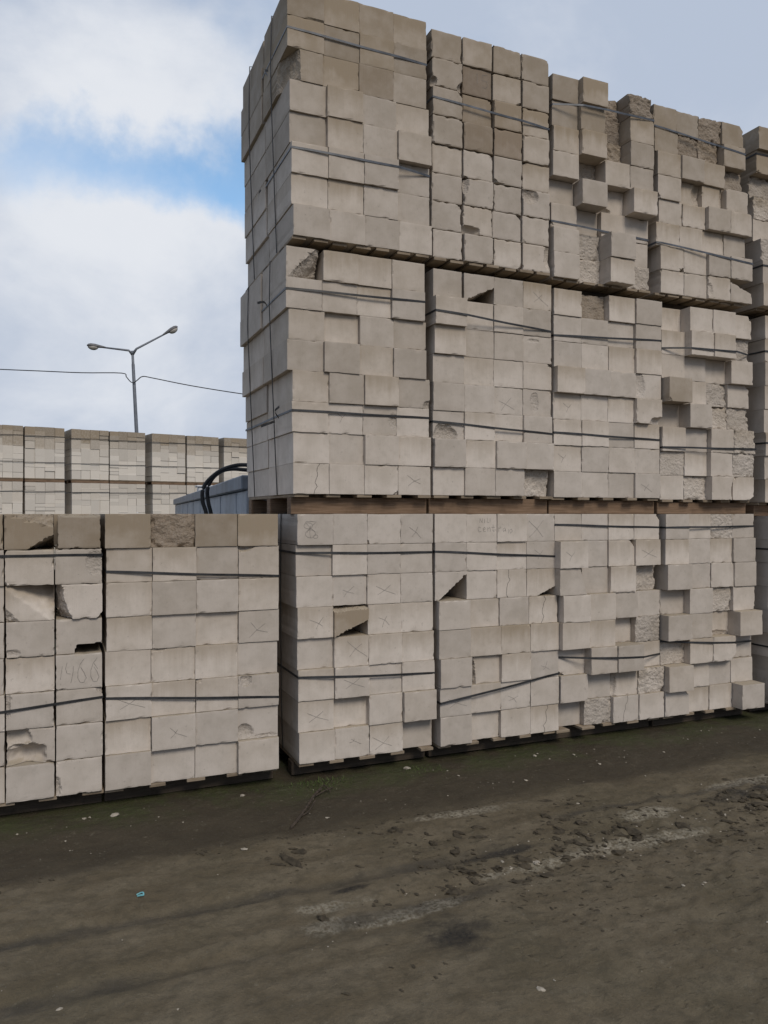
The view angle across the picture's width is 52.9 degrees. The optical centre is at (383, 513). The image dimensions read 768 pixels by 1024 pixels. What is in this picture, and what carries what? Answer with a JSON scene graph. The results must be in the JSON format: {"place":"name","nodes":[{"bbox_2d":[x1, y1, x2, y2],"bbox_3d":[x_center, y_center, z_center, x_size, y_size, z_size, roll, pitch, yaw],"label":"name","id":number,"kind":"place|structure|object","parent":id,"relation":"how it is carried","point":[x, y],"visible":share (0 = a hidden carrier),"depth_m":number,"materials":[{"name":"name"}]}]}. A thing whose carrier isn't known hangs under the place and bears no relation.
{"place":"outdoors","nodes":[
{"label":"outdoors","id":0,"kind":"place"},
{"bbox_2d":[0,481,22,513],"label":"block pallet","id":1,"kind":"object","parent":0,"point":[11,497],"visible":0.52,"depth_m":20.45,"materials":[{"name":"concrete"}]},
{"bbox_2d":[0,425,23,481],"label":"block pallet","id":2,"kind":"object","parent":1,"relation":"on","point":[11,453],"visible":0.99,"depth_m":20.45,"materials":[{"name":"concrete"}]},
{"bbox_2d":[18,482,64,513],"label":"block pallet","id":3,"kind":"object","parent":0,"point":[43,497],"visible":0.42,"depth_m":20.91,"materials":[{"name":"concrete"}]},
{"bbox_2d":[22,426,64,482],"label":"block pallet","id":4,"kind":"object","parent":3,"relation":"on","point":[43,453],"visible":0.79,"depth_m":20.89,"materials":[{"name":"concrete"}]},
{"bbox_2d":[218,438,247,482],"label":"block pallet","id":5,"kind":"object","parent":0,"point":[232,450],"visible":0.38,"depth_m":23.97,"materials":[{"name":"concrete"}]},
{"bbox_2d":[248,763,444,793],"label":"grass","id":6,"kind":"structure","parent":0,"point":[336,780],"depth_m":4.92,"materials":[{"name":"green plant"}]},
{"bbox_2d":[0,709,767,1023],"bbox_3d":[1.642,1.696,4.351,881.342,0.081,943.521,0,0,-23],"label":"ground","id":7,"kind":"structure","parent":0,"point":[239,937],"depth_m":3.42,"materials":[{"name":"brown soil"}]},
{"bbox_2d":[0,514,103,815],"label":"block pallet","id":8,"kind":"object","parent":7,"relation":"on","point":[51,725],"visible":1,"depth_m":4.36,"materials":[{"name":"concrete"}]},
{"bbox_2d":[87,326,177,432],"bbox_3d":[-12.987,-4.086,39.938,4.488,11.606,0.420,0,0,-18],"label":"street lamp","id":9,"kind":"object","parent":7,"relation":"on","point":[171,330],"visible":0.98,"depth_m":39.93,"materials":[{"name":"metal"}]},
{"bbox_2d":[0,369,241,393],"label":"overhead cable","id":10,"kind":"object","parent":9,"relation":"attached to","point":[120,373],"visible":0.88,"depth_m":39.83,"materials":[{"name":"black rubber"}]},
{"bbox_2d":[98,514,278,800],"bbox_3d":[-1.387,0.857,5.242,1.043,1.707,1.330,0,0,-23],"label":"block pallet","id":11,"kind":"object","parent":7,"relation":"on","point":[189,613],"visible":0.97,"depth_m":4.65,"materials":[{"name":"concrete"}]},
{"bbox_2d":[173,475,248,513],"bbox_3d":[-2.242,0.605,13.639,2.265,2.210,13.062,0,0,-18],"label":"metal container","id":12,"kind":"object","parent":7,"relation":"on","point":[230,496],"visible":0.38,"depth_m":8.86,"materials":[{"name":"metal"}]},
{"bbox_2d":[200,463,246,513],"bbox_3d":[-1.525,0.566,8.418,0.952,2.229,0.107,0,0,-6],"label":"hose","id":13,"kind":"object","parent":12,"relation":"attached to","point":[208,480],"visible":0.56,"depth_m":8.38,"materials":[{"name":"black rubber"}]},
{"bbox_2d":[205,467,246,513],"bbox_3d":[-1.528,0.584,8.569,0.904,2.194,0.105,0,0,-7],"label":"hose","id":14,"kind":"object","parent":12,"relation":"attached to","point":[208,503],"visible":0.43,"depth_m":8.53,"materials":[{"name":"black rubber"}]},
{"bbox_2d":[290,785,333,828],"bbox_3d":[-0.408,1.703,4.506,0.092,0.030,0.656,0,0,11],"label":"dead branch","id":15,"kind":"object","parent":7,"relation":"on","point":[303,813],"visible":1,"depth_m":4.49,"materials":[{"name":"wood"}]},
{"bbox_2d":[259,512,436,774],"bbox_3d":[-0.354,0.852,5.679,0.994,1.716,1.334,0,0,-23],"label":"block pallet","id":16,"kind":"object","parent":7,"relation":"on","point":[355,658],"visible":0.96,"depth_m":5.10,"materials":[{"name":"concrete"}]},
{"bbox_2d":[240,245,430,513],"bbox_3d":[-0.445,-0.852,5.644,1.142,1.713,1.327,0,0,-23],"label":"block pallet","id":17,"kind":"object","parent":16,"relation":"on","point":[335,388],"visible":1,"depth_m":5.10,"materials":[{"name":"concrete"}]},
{"bbox_2d":[241,0,431,291],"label":"block pallet","id":18,"kind":"object","parent":17,"relation":"on","point":[336,148],"visible":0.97,"depth_m":5.10,"materials":[{"name":"concrete"}]},
{"bbox_2d":[0,766,767,995],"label":"mud clods","id":19,"kind":"object","parent":7,"relation":"on","point":[457,891],"visible":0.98,"depth_m":3.93,"materials":[{"name":"brown soil"}]},
{"bbox_2d":[1,729,767,1009],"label":"block crumbs","id":20,"kind":"object","parent":7,"relation":"on","point":[607,848],"visible":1,"depth_m":4.10,"materials":[{"name":"white concrete"}]},
{"bbox_2d":[425,514,559,756],"bbox_3d":[0.570,0.857,6.070,1.033,1.706,1.335,0,0,-23],"label":"block pallet","id":21,"kind":"object","parent":7,"relation":"on","point":[495,628],"visible":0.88,"depth_m":5.49,"materials":[{"name":"concrete"}]},
{"bbox_2d":[424,268,553,513],"bbox_3d":[0.541,-0.837,6.043,0.995,1.683,1.362,0,0,-23],"label":"block pallet","id":22,"kind":"object","parent":21,"relation":"on","point":[488,356],"visible":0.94,"depth_m":5.45,"materials":[{"name":"concrete"}]},
{"bbox_2d":[421,29,549,282],"bbox_3d":[0.524,-2.506,6.066,0.981,1.644,1.307,0,0,-23],"label":"block pallet","id":23,"kind":"object","parent":22,"relation":"on","point":[487,105],"visible":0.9,"depth_m":5.46,"materials":[{"name":"concrete"}]},
{"bbox_2d":[536,986,545,991],"bbox_3d":[0.553,1.680,2.720,0.036,0.014,0.019,0,0,23],"label":"block fragment","id":24,"kind":"object","parent":7,"relation":"on","point":[542,989],"visible":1,"depth_m":2.72,"materials":[{"name":"white concrete"}]},
{"bbox_2d":[543,514,663,739],"bbox_3d":[1.493,0.857,6.440,1.035,1.706,1.376,0,0,-23],"label":"block pallet","id":25,"kind":"object","parent":7,"relation":"on","point":[611,673],"visible":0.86,"depth_m":5.86,"materials":[{"name":"concrete"}]},
{"bbox_2d":[546,288,661,513],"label":"block pallet","id":26,"kind":"object","parent":25,"relation":"on","point":[605,365],"visible":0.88,"depth_m":5.87,"materials":[{"name":"concrete"}]},
{"bbox_2d":[538,73,657,298],"bbox_3d":[1.432,-2.449,6.406,0.948,1.569,1.390,0,0,-23],"label":"block pallet","id":27,"kind":"object","parent":26,"relation":"on","point":[603,201],"visible":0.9,"depth_m":5.84,"materials":[{"name":"concrete"}]},
{"bbox_2d":[649,514,764,725],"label":"block pallet","id":28,"kind":"object","parent":7,"relation":"on","point":[710,616],"visible":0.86,"depth_m":6.25,"materials":[{"name":"concrete"}]},
{"bbox_2d":[654,307,756,513],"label":"block pallet","id":29,"kind":"object","parent":28,"relation":"on","point":[707,448],"visible":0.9,"depth_m":6.22,"materials":[{"name":"concrete"}]},
{"bbox_2d":[637,104,752,311],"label":"block pallet","id":30,"kind":"object","parent":29,"relation":"on","point":[699,228],"visible":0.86,"depth_m":6.22,"materials":[{"name":"concrete"}]},
{"bbox_2d":[745,516,767,711],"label":"block pallet","id":31,"kind":"object","parent":7,"relation":"on","point":[759,649],"visible":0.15,"depth_m":6.54,"materials":[{"name":"concrete"}]},
{"bbox_2d":[745,315,767,515],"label":"block pallet","id":32,"kind":"object","parent":31,"relation":"on","point":[756,415],"visible":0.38,"depth_m":6.52,"materials":[{"name":"concrete"}]},
{"bbox_2d":[729,126,767,319],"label":"block pallet","id":33,"kind":"object","parent":32,"relation":"on","point":[754,180],"visible":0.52,"depth_m":6.54,"materials":[{"name":"concrete"}]},
{"bbox_2d":[0,0,767,512],"label":"sky","id":34,"kind":"structure","parent":0,"point":[122,189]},
{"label":"block pallet","id":35,"kind":"object","parent":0,"visible":0},
{"bbox_2d":[65,483,109,513],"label":"block pallet","id":36,"kind":"object","parent":35,"relation":"on","point":[86,498],"visible":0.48,"depth_m":21.58,"materials":[{"name":"concrete"}]},
{"bbox_2d":[64,429,108,483],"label":"block pallet","id":37,"kind":"object","parent":36,"relation":"on","point":[86,456],"visible":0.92,"depth_m":21.60,"materials":[{"name":"concrete"}]},
{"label":"block pallet","id":38,"kind":"object","parent":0,"visible":0},
{"bbox_2d":[105,484,144,513],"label":"block pallet","id":39,"kind":"object","parent":38,"relation":"on","point":[126,498],"visible":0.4,"depth_m":22.16,"materials":[{"name":"concrete"}]},
{"bbox_2d":[108,431,145,483],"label":"block pallet","id":40,"kind":"object","parent":39,"relation":"on","point":[127,465],"visible":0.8,"depth_m":22.15,"materials":[{"name":"concrete"}]},
{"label":"block pallet","id":41,"kind":"object","parent":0,"visible":0},
{"bbox_2d":[144,484,186,513],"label":"block pallet","id":42,"kind":"object","parent":41,"relation":"on","point":[159,499],"visible":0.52,"depth_m":22.79,"materials":[{"name":"concrete"}]},
{"bbox_2d":[145,433,185,484],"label":"block pallet","id":43,"kind":"object","parent":42,"relation":"on","point":[165,459],"visible":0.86,"depth_m":22.83,"materials":[{"name":"concrete"}]},
{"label":"block pallet","id":44,"kind":"object","parent":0,"visible":0},
{"bbox_2d":[186,485,196,494],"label":"block pallet","id":45,"kind":"object","parent":44,"relation":"on","point":[191,489],"visible":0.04,"depth_m":23.20,"materials":[{"name":"concrete"}]},
{"bbox_2d":[184,436,218,484],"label":"block pallet","id":46,"kind":"object","parent":45,"relation":"on","point":[201,459],"visible":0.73,"depth_m":23.37,"materials":[{"name":"concrete"}]}
]}

